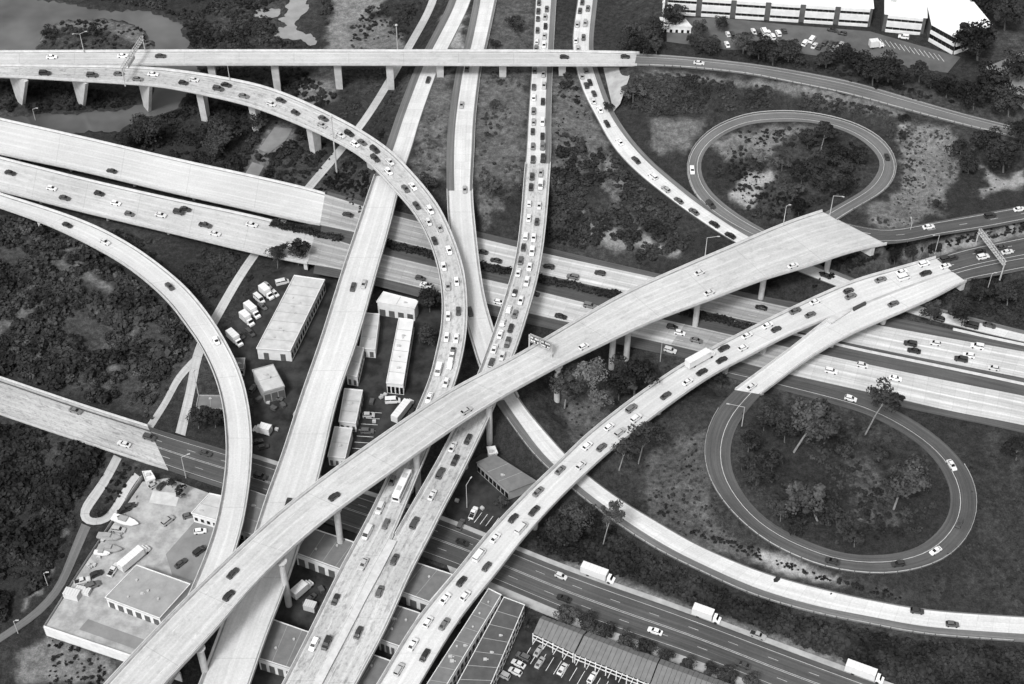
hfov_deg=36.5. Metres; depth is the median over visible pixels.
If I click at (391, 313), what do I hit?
door
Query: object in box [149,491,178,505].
loading ramp
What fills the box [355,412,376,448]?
parking marking
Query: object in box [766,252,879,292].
scrub
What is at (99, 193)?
car
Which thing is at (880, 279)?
car
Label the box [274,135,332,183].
scrub
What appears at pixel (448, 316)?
car
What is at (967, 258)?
hillside road
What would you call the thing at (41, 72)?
car
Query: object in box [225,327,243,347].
box truck
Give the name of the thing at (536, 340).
sign gantry
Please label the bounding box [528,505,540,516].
car
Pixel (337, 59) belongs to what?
flyover bridge
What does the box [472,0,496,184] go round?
guard rail
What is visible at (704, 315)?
hedge
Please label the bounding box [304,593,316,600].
car
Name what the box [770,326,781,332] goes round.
car
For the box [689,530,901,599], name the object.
scrub
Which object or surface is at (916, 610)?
car
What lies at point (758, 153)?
bush
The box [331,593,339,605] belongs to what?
car
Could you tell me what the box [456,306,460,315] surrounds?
car
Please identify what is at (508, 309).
car
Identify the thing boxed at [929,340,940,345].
car
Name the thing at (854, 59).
tree
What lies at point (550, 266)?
car
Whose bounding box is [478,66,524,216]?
scrub
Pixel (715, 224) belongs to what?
car
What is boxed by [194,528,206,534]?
car
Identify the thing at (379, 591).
car
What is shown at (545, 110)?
approach road
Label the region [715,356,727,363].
car
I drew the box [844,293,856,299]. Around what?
car
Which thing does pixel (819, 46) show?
car
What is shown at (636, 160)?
car
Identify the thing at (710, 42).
tree
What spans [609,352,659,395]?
tree
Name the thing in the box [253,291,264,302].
van
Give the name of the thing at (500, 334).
car
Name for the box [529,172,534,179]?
car
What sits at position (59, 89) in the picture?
scrub
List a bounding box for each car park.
[446,453,521,531]
[496,627,641,683]
[667,17,959,72]
[987,52,1023,108]
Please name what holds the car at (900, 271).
on the flyover bridge at (651, 404)
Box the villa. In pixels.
[659,17,691,32]
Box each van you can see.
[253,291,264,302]
[275,278,289,285]
[361,523,372,540]
[385,396,400,403]
[435,361,442,375]
[472,548,485,562]
[514,521,527,534]
[538,178,542,189]
[760,27,767,35]
[808,35,815,43]
[896,272,910,281]
[963,320,979,329]
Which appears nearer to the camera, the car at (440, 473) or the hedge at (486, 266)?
the car at (440, 473)
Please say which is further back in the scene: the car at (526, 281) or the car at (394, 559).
the car at (526, 281)
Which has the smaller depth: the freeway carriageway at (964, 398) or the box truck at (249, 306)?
the freeway carriageway at (964, 398)
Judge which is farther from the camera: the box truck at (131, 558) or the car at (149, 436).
the car at (149, 436)
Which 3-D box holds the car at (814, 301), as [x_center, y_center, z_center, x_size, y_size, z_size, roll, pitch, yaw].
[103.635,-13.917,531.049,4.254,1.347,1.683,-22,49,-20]
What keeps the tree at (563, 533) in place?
on the ground at (666, 144)
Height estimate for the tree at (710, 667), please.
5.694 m
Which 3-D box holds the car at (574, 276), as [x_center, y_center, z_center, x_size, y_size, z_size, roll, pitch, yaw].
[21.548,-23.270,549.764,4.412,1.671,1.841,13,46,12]
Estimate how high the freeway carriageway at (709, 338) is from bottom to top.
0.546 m
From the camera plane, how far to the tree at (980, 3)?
634.35 m
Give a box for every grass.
[545,355,748,547]
[555,87,661,212]
[719,130,865,207]
[748,406,934,543]
[892,124,1003,227]
[911,443,1023,607]
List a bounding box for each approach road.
[375,0,470,175]
[446,0,496,190]
[525,0,556,163]
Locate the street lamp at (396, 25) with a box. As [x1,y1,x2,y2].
[395,24,397,48]
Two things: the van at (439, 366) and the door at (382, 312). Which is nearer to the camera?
the van at (439, 366)
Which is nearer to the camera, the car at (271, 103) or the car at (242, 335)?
the car at (242, 335)
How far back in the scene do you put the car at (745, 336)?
518.96 m
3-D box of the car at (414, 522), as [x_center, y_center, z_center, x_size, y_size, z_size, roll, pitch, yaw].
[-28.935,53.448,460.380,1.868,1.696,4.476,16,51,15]
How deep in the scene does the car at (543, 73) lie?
625.49 m
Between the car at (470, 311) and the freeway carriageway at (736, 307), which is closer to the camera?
the car at (470, 311)
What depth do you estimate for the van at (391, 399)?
510.45 m
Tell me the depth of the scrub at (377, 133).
614.29 m
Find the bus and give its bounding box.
[392,468,411,502]
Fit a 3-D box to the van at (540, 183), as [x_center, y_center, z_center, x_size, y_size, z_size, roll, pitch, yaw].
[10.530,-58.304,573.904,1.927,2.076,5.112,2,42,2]
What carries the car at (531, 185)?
on the flyover bridge at (349, 658)
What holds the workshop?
on the yard at (373, 379)
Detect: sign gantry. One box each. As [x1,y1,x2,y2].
[120,35,145,85]
[528,333,552,357]
[975,229,1006,280]
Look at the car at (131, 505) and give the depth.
477.87 m
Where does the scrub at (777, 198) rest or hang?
on the ground at (666, 144)
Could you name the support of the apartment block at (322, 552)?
on the yard at (296, 615)
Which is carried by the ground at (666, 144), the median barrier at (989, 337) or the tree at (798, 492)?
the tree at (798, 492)
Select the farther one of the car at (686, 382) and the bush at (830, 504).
the car at (686, 382)
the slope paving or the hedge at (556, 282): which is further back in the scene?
the slope paving
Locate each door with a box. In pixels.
[261,663,266,670]
[264,353,269,359]
[264,394,270,401]
[269,666,275,673]
[271,392,277,400]
[277,668,283,676]
[278,390,284,397]
[280,354,285,360]
[298,558,304,566]
[308,562,314,570]
[318,566,324,574]
[328,569,334,577]
[380,309,385,315]
[389,311,394,317]
[398,312,403,317]
[400,596,406,604]
[410,599,416,608]
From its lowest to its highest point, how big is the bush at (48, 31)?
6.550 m
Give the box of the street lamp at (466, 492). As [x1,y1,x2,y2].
[466,476,471,507]
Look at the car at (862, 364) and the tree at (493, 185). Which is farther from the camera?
the tree at (493, 185)
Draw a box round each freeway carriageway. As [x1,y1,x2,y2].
[307,235,440,292]
[320,194,431,249]
[477,237,654,291]
[482,278,684,344]
[671,324,788,367]
[693,294,789,322]
[790,354,1023,424]
[800,323,1023,377]
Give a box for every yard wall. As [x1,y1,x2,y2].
[43,475,142,633]
[44,626,182,681]
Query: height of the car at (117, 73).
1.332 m
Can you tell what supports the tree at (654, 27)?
on the ground at (666, 144)
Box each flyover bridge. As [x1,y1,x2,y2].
[0,49,639,90]
[0,64,466,683]
[104,209,886,683]
[313,162,550,683]
[376,256,950,683]
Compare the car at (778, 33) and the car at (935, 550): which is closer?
the car at (935, 550)
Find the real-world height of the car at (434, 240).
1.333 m
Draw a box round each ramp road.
[497,397,1023,641]
[572,0,1023,341]
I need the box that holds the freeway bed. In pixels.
[313,191,1023,432]
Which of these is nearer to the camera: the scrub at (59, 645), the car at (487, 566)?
the scrub at (59, 645)
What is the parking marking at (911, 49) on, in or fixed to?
on the car park at (857, 40)
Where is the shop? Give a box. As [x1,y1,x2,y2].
[476,454,535,498]
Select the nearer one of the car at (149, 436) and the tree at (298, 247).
the car at (149, 436)
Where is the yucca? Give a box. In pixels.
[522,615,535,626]
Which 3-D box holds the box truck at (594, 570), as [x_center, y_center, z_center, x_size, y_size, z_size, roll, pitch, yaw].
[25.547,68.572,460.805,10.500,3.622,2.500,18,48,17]
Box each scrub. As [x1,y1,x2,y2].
[0,80,134,114]
[0,215,192,419]
[0,423,104,622]
[42,19,151,48]
[47,640,105,683]
[100,0,332,48]
[105,0,332,48]
[105,462,136,502]
[109,229,239,298]
[119,93,303,177]
[138,93,300,170]
[199,66,336,106]
[242,263,269,298]
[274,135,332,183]
[315,161,370,212]
[339,66,385,118]
[348,70,413,165]
[350,1,420,48]
[414,113,442,194]
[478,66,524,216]
[535,501,1023,683]
[548,79,693,263]
[553,85,689,254]
[609,422,730,539]
[622,71,899,116]
[626,46,954,102]
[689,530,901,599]
[714,126,864,219]
[717,127,867,220]
[736,399,938,541]
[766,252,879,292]
[871,115,983,225]
[921,222,1023,253]
[932,277,1023,325]
[942,276,1023,325]
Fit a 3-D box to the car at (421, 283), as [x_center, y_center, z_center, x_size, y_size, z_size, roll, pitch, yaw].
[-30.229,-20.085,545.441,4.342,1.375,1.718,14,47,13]
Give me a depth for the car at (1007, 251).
546.90 m
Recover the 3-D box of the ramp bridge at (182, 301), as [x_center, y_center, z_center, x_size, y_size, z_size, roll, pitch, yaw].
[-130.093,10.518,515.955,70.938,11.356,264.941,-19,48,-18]
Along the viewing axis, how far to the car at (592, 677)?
436.36 m
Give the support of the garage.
on the yard at (71, 617)
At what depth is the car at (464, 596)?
444.03 m
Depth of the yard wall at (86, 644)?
444.11 m
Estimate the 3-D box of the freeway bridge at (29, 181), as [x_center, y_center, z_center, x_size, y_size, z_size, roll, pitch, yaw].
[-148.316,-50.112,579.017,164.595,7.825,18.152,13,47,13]
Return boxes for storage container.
[62,586,81,601]
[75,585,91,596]
[303,599,317,612]
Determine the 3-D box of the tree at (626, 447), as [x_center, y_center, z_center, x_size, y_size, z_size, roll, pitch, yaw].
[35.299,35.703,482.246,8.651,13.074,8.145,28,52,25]
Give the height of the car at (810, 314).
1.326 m
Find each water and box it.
[0,0,199,133]
[254,0,316,45]
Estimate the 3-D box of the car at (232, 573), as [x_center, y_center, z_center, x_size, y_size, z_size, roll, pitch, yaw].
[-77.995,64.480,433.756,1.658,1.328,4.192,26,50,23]
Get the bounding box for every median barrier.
[679,312,1023,384]
[953,328,1023,345]
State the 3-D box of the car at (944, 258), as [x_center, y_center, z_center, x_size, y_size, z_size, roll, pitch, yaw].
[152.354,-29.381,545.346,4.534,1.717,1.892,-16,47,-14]
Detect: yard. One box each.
[46,478,208,653]
[223,266,337,460]
[238,524,501,683]
[320,288,441,475]
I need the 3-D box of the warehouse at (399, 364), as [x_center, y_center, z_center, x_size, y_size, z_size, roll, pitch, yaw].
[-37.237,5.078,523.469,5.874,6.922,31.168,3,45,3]
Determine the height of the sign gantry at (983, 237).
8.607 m
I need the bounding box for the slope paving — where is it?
[603,67,628,110]
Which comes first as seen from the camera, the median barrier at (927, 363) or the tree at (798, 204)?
the median barrier at (927, 363)
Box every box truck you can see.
[116,545,150,572]
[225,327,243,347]
[238,309,254,326]
[243,300,260,319]
[252,422,272,435]
[258,282,274,300]
[290,580,313,599]
[391,398,413,422]
[580,561,615,583]
[684,348,714,368]
[691,602,721,623]
[844,658,883,683]
[868,38,883,48]
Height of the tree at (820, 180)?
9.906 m
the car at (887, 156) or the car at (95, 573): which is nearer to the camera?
the car at (95, 573)
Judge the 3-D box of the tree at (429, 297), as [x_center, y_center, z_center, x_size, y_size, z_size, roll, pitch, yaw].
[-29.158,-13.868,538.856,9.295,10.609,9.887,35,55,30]
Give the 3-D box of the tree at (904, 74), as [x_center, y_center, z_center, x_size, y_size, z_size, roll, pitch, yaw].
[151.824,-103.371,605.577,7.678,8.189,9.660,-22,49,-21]
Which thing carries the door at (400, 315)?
in the workshop
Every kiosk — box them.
[142,470,155,486]
[487,446,497,456]
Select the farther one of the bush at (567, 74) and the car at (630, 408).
the bush at (567, 74)
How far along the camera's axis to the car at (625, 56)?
622.18 m
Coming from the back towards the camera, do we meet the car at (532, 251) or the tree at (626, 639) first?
the car at (532, 251)
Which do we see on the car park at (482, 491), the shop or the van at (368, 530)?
the shop
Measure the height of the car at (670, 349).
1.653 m
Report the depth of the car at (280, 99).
601.37 m
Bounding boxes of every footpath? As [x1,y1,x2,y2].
[0,523,89,641]
[80,455,139,524]
[147,354,197,427]
[175,0,436,435]
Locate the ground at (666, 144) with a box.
[0,0,1023,683]
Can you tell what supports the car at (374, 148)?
on the flyover bridge at (350, 580)
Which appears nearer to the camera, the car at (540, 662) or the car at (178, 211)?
the car at (540, 662)
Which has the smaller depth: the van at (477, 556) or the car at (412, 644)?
the car at (412, 644)
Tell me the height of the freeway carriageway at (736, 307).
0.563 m
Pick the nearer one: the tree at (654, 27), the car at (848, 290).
the car at (848, 290)
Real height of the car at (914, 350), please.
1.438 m
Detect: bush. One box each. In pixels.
[41,23,58,39]
[68,26,83,36]
[88,22,101,33]
[91,507,102,517]
[166,478,176,487]
[174,484,186,497]
[200,137,226,158]
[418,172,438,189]
[489,38,500,48]
[489,99,500,109]
[492,495,508,506]
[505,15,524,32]
[563,71,570,78]
[603,101,614,111]
[615,38,630,50]
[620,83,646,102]
[712,373,727,383]
[733,455,748,469]
[740,430,761,452]
[742,460,772,485]
[752,148,767,164]
[755,447,782,470]
[756,408,776,430]
[764,497,791,521]
[772,157,791,170]
[785,515,806,535]
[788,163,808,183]
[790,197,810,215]
[810,498,844,522]
[834,443,853,459]
[840,522,865,546]
[870,440,890,461]
[898,114,910,121]
[898,130,908,138]
[919,299,943,320]
[932,199,941,206]
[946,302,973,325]
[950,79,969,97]
[967,278,994,300]
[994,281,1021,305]
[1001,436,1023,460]
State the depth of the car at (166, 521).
473.43 m
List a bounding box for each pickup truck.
[74,576,90,585]
[106,562,117,577]
[198,221,211,228]
[449,347,455,357]
[468,506,477,519]
[749,629,766,640]
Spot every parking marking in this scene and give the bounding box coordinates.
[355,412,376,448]
[522,647,608,683]
[880,39,942,59]
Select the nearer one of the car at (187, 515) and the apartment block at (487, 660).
the apartment block at (487, 660)
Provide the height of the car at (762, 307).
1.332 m
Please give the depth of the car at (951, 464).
487.93 m
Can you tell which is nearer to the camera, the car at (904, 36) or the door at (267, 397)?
the door at (267, 397)
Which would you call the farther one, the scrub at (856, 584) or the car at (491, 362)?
the car at (491, 362)
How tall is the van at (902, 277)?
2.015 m
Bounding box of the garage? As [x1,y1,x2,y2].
[105,564,190,624]
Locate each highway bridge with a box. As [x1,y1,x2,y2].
[198,174,397,683]
[447,189,518,400]
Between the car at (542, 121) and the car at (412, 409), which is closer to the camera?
the car at (412, 409)
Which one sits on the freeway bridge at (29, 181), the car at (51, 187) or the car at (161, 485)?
the car at (51, 187)
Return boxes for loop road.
[687,112,895,234]
[704,366,975,573]
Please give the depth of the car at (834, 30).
633.31 m
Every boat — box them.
[93,549,109,555]
[96,532,120,540]
[97,544,121,552]
[111,513,138,525]
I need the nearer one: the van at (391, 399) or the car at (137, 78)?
the van at (391, 399)
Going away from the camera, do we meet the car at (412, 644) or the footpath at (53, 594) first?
the car at (412, 644)
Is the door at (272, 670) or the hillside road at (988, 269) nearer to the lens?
the door at (272, 670)
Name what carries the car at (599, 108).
on the ramp road at (628, 150)
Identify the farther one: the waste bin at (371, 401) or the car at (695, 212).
the car at (695, 212)
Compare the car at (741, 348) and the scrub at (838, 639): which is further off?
the car at (741, 348)
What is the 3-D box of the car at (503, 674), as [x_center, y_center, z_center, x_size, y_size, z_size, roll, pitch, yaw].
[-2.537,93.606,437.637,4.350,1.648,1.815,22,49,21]
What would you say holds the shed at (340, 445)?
on the yard at (373, 379)
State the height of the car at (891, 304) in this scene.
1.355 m
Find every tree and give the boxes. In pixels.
[113,128,138,146]
[129,112,165,144]
[185,405,212,428]
[205,114,243,143]
[206,408,223,427]
[246,111,270,128]
[264,243,286,267]
[284,237,310,264]
[416,282,441,311]
[417,323,437,345]
[477,176,503,198]
[544,515,582,547]
[546,366,588,408]
[553,604,579,624]
[558,501,597,528]
[572,356,609,400]
[577,609,597,633]
[585,387,614,411]
[595,621,615,637]
[601,499,625,543]
[603,371,632,400]
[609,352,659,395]
[611,437,640,470]
[617,627,638,646]
[621,22,647,45]
[626,421,666,463]
[631,32,651,54]
[631,637,656,654]
[645,16,669,38]
[648,35,663,53]
[656,646,675,660]
[660,3,688,23]
[679,653,697,669]
[686,30,701,46]
[692,19,708,34]
[698,34,720,52]
[703,660,718,675]
[714,15,729,27]
[717,664,737,683]
[731,32,755,53]
[742,670,760,683]
[746,34,771,59]
[758,40,787,65]
[770,410,798,442]
[775,38,802,61]
[779,178,806,199]
[784,480,826,520]
[788,396,843,452]
[798,129,819,147]
[800,155,824,176]
[810,169,832,191]
[814,121,839,148]
[815,46,838,67]
[818,141,849,165]
[831,172,859,194]
[832,41,853,62]
[837,158,855,172]
[842,47,872,72]
[847,145,869,164]
[858,53,886,85]
[864,377,905,435]
[881,49,903,82]
[882,453,932,509]
[887,247,902,264]
[895,65,915,84]
[904,245,918,262]
[910,60,930,81]
[919,70,941,88]
[933,73,956,97]
[944,139,977,162]
[951,18,996,60]
[954,81,986,109]
[955,154,979,173]
[970,0,998,12]
[970,126,1002,149]
[975,60,1015,101]
[978,137,1023,172]
[982,0,1023,29]
[988,83,1023,116]
[1001,49,1023,80]
[1003,119,1023,142]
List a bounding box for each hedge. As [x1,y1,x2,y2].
[268,218,342,241]
[385,238,434,259]
[480,260,512,274]
[538,272,622,297]
[678,308,754,328]
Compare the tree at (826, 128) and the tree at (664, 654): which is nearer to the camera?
the tree at (664, 654)
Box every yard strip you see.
[79,619,143,648]
[166,522,213,581]
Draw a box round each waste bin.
[255,395,262,402]
[270,404,277,410]
[280,401,285,408]
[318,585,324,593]
[369,398,374,404]
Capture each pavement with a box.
[252,454,892,683]
[447,565,743,683]
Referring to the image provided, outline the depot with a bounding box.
[252,364,285,402]
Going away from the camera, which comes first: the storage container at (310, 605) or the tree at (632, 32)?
the storage container at (310, 605)
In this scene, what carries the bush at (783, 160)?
on the ground at (666, 144)
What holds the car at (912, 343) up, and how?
on the freeway carriageway at (1005, 360)
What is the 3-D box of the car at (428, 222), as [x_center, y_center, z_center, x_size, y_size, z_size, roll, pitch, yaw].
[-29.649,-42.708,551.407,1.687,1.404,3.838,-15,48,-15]
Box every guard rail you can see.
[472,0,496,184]
[506,416,1014,641]
[551,2,556,154]
[649,64,1006,135]
[687,110,896,210]
[704,407,976,574]
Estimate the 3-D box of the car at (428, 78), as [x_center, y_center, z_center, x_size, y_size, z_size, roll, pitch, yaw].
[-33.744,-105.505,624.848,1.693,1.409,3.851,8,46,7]
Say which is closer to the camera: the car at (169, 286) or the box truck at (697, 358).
the box truck at (697, 358)
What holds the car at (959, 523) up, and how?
on the loop road at (947, 537)
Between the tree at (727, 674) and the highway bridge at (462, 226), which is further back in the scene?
the highway bridge at (462, 226)
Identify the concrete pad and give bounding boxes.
[246,162,263,175]
[259,127,292,151]
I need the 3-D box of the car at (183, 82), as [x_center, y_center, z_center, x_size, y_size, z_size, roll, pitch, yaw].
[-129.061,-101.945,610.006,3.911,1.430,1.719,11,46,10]
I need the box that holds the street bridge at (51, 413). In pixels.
[0,376,167,469]
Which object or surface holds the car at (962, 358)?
on the freeway carriageway at (1005, 360)
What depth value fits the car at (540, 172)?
579.18 m
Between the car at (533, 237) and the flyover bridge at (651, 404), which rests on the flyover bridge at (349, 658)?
the car at (533, 237)
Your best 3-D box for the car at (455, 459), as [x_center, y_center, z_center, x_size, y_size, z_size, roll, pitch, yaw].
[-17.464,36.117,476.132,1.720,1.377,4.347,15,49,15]
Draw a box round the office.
[191,493,220,526]
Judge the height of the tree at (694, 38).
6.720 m
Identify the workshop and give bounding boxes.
[376,291,417,320]
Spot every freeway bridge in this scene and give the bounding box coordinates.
[0,118,324,225]
[0,157,313,269]
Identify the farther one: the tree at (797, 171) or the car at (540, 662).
the tree at (797, 171)
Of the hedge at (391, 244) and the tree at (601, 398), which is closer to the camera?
the tree at (601, 398)
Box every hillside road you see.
[635,53,1023,139]
[844,206,1023,243]
[936,237,1023,270]
[952,255,1023,281]
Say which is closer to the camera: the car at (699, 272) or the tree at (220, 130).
the car at (699, 272)
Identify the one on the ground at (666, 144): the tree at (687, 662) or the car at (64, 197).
the tree at (687, 662)
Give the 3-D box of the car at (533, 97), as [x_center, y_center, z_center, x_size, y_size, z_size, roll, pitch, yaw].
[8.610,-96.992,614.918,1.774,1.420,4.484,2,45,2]
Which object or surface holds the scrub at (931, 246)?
on the ground at (666, 144)
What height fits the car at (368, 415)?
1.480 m
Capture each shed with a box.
[327,426,352,465]
[339,388,362,431]
[346,346,364,385]
[359,313,379,357]
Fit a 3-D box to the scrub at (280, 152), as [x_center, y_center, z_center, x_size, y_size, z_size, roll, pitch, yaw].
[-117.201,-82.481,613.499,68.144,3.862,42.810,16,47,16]
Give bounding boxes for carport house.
[532,616,585,661]
[574,632,659,683]
[651,659,729,683]
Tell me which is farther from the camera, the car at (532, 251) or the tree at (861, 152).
the tree at (861, 152)
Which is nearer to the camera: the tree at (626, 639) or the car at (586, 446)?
the tree at (626, 639)
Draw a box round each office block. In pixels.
[664,0,873,26]
[881,0,927,34]
[925,0,990,54]
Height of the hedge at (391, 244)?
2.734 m
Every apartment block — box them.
[240,490,265,540]
[259,619,389,683]
[296,529,451,610]
[377,605,419,654]
[427,588,501,683]
[457,597,524,683]
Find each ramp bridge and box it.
[0,192,252,683]
[735,272,966,395]
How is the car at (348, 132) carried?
on the flyover bridge at (350, 580)
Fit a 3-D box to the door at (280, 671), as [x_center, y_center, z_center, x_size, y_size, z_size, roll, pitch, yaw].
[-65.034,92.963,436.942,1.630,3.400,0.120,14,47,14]
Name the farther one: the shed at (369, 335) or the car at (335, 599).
the shed at (369, 335)
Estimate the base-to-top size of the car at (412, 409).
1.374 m
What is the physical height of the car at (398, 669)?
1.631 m
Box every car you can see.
[4,169,16,175]
[38,69,50,75]
[46,54,57,58]
[46,185,56,190]
[58,194,70,200]
[62,221,72,227]
[68,407,82,414]
[84,580,100,588]
[86,71,97,77]
[89,569,103,578]
[93,190,104,196]
[99,238,110,245]
[106,168,117,173]
[110,200,120,205]
[111,525,125,532]
[113,71,123,75]
[117,53,128,57]
[117,440,131,447]
[117,507,131,513]
[123,502,136,507]
[124,210,134,216]
[132,76,143,81]
[142,432,156,441]
[147,71,158,76]
[148,481,159,489]
[154,211,166,217]
[155,53,165,57]
[156,481,166,490]
[160,515,174,526]
[164,282,174,290]
[173,208,184,215]
[174,558,187,568]
[178,79,188,85]
[179,206,191,211]
[182,512,192,519]
[189,76,198,81]
[192,545,206,556]
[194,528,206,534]
[198,449,212,456]
[209,230,220,236]
[212,84,223,91]
[212,336,219,344]
[220,82,231,87]
[222,589,234,601]
[226,567,239,579]
[236,330,245,339]
[238,93,249,98]
[245,221,257,227]
[245,327,255,337]
[248,384,256,393]
[253,438,263,445]
[253,470,267,480]
[257,302,267,310]
[257,444,268,450]
[266,100,276,106]
[271,289,279,297]
[275,97,286,103]
[275,397,283,401]
[284,497,291,505]
[291,109,300,115]
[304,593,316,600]
[308,636,319,651]
[316,122,327,128]
[318,115,328,121]
[321,635,332,650]
[328,491,340,501]
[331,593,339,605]
[335,131,345,138]
[342,212,353,217]
[344,129,354,136]
[350,140,359,147]
[350,282,355,291]
[353,626,363,639]
[357,139,366,145]
[358,557,368,570]
[360,279,366,288]
[361,427,373,434]
[362,412,374,417]
[369,144,379,153]
[370,153,379,161]
[375,501,384,514]
[375,585,383,597]
[381,518,389,529]
[384,167,392,174]
[385,157,394,165]
[388,475,396,485]
[389,553,399,565]
[393,662,404,676]
[401,184,409,192]
[407,637,418,651]
[408,182,417,190]
[408,405,416,414]
[409,516,419,529]
[412,201,420,209]
[415,274,425,280]
[419,282,431,287]
[419,648,430,662]
[422,615,433,627]
[425,76,430,83]
[425,217,431,225]
[425,392,433,402]
[426,204,434,214]
[427,489,436,500]
[431,236,437,244]
[435,467,445,479]
[436,224,442,231]
[438,617,450,630]
[439,592,451,604]
[440,261,446,270]
[442,377,449,387]
[444,332,449,341]
[445,245,451,254]
[445,281,450,290]
[445,311,450,320]
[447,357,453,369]
[448,441,457,452]
[450,454,459,466]
[453,333,458,343]
[454,277,458,285]
[455,538,469,546]
[455,575,466,587]
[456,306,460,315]
[456,518,465,530]
[459,101,463,108]
[459,589,470,601]
[460,406,472,415]
[462,185,466,192]
[464,433,472,444]
[467,306,473,316]
[478,249,488,254]
[481,561,491,571]
[487,357,494,367]
[489,532,500,543]
[490,258,502,263]
[491,343,497,353]
[493,298,502,304]
[497,329,503,338]
[499,351,505,360]
[499,670,510,680]
[500,318,505,326]
[504,336,510,347]
[506,305,511,313]
[507,323,513,332]
[507,513,518,523]
[508,667,522,676]
[511,289,517,296]
[511,659,525,668]
[512,309,517,318]
[515,268,521,276]
[515,651,530,661]
[517,295,523,304]
[518,256,523,264]
[521,243,525,250]
[523,232,528,240]
[523,276,529,286]
[526,214,530,221]
[527,200,531,206]
[527,262,531,270]
[528,183,533,190]
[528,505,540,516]
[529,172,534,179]
[529,245,534,255]
[530,155,535,163]
[531,94,535,100]
[531,107,535,114]
[531,118,535,124]
[531,142,534,149]
[531,233,535,241]
[532,486,543,497]
[533,645,543,657]
[534,218,538,225]
[534,656,545,669]
[537,202,541,209]
[538,169,542,176]
[540,117,544,125]
[540,132,544,139]
[540,141,544,149]
[540,153,544,162]
[541,70,545,77]
[543,263,554,269]
[554,313,567,319]
[554,465,565,475]
[554,571,567,580]
[556,594,571,603]
[556,662,567,675]
[560,54,568,58]
[566,273,578,279]
[575,460,586,469]
[578,343,589,350]
[582,441,592,450]
[583,19,586,26]
[583,301,596,308]
[584,82,588,88]
[586,671,596,683]
[587,79,592,85]
[590,97,595,104]
[591,90,596,96]
[594,270,605,275]
[596,105,602,113]
[596,442,606,451]
[603,120,610,127]
[604,422,614,430]
[613,427,625,437]
[615,138,623,145]
[620,54,629,58]
[625,403,637,413]
[629,413,642,423]
[631,156,640,164]
[647,172,657,179]
[647,627,662,635]
[660,391,671,399]
[661,185,670,192]
[663,345,676,353]
[666,323,677,329]
[674,197,683,204]
[674,329,685,335]
[682,377,693,385]
[688,207,699,215]
[689,165,694,173]
[690,337,702,343]
[693,60,704,64]
[694,269,705,275]
[696,368,707,376]
[703,289,715,295]
[705,199,715,208]
[709,220,719,228]
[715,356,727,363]
[717,344,729,352]
[724,41,729,47]
[724,232,735,239]
[729,31,734,37]
[735,660,750,669]
[737,344,748,351]
[741,331,752,339]
[745,382,757,391]
[755,29,761,35]
[755,305,767,310]
[761,321,773,329]
[770,33,775,39]
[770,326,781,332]
[775,30,781,36]
[781,28,786,33]
[787,262,798,268]
[789,307,801,314]
[801,39,807,46]
[804,311,815,317]
[809,298,820,305]
[811,42,817,48]
[816,43,822,50]
[820,272,831,278]
[821,39,828,45]
[824,366,837,374]
[825,557,839,565]
[827,28,837,32]
[837,31,846,35]
[843,287,853,294]
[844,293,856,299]
[844,394,856,402]
[856,361,868,368]
[874,276,886,282]
[884,153,889,160]
[887,300,899,307]
[889,375,901,381]
[891,559,905,567]
[895,269,907,274]
[898,33,908,39]
[903,340,917,346]
[907,347,920,353]
[910,607,923,614]
[918,260,930,266]
[919,270,931,276]
[922,224,934,229]
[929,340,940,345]
[929,546,941,555]
[933,316,944,321]
[939,255,949,262]
[939,263,951,268]
[945,620,958,627]
[946,459,956,470]
[948,255,958,261]
[954,355,967,362]
[955,518,963,528]
[963,352,974,358]
[970,342,984,349]
[974,248,985,254]
[976,253,989,260]
[983,212,996,218]
[983,321,995,328]
[987,365,998,370]
[995,244,1007,250]
[1001,249,1013,254]
[1013,206,1023,211]
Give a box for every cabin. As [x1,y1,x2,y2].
[196,395,223,415]
[235,358,245,375]
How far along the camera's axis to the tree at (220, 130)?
604.89 m
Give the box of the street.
[148,426,875,683]
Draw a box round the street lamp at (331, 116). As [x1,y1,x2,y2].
[330,115,337,173]
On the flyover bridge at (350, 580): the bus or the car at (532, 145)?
the bus
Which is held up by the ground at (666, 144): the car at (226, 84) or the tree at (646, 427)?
the tree at (646, 427)
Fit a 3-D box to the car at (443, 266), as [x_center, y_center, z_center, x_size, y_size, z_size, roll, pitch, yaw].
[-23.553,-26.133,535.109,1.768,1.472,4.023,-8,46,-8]
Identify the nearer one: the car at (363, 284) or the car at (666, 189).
the car at (363, 284)
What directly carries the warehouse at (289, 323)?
on the yard at (293, 374)
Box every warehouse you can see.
[256,275,325,360]
[386,318,413,394]
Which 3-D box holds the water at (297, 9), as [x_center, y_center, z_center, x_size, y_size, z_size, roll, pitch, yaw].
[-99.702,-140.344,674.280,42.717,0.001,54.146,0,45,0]
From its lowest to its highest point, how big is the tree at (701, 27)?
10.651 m
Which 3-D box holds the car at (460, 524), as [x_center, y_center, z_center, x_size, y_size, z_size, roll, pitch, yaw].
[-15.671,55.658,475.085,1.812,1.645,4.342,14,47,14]
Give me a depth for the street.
456.38 m

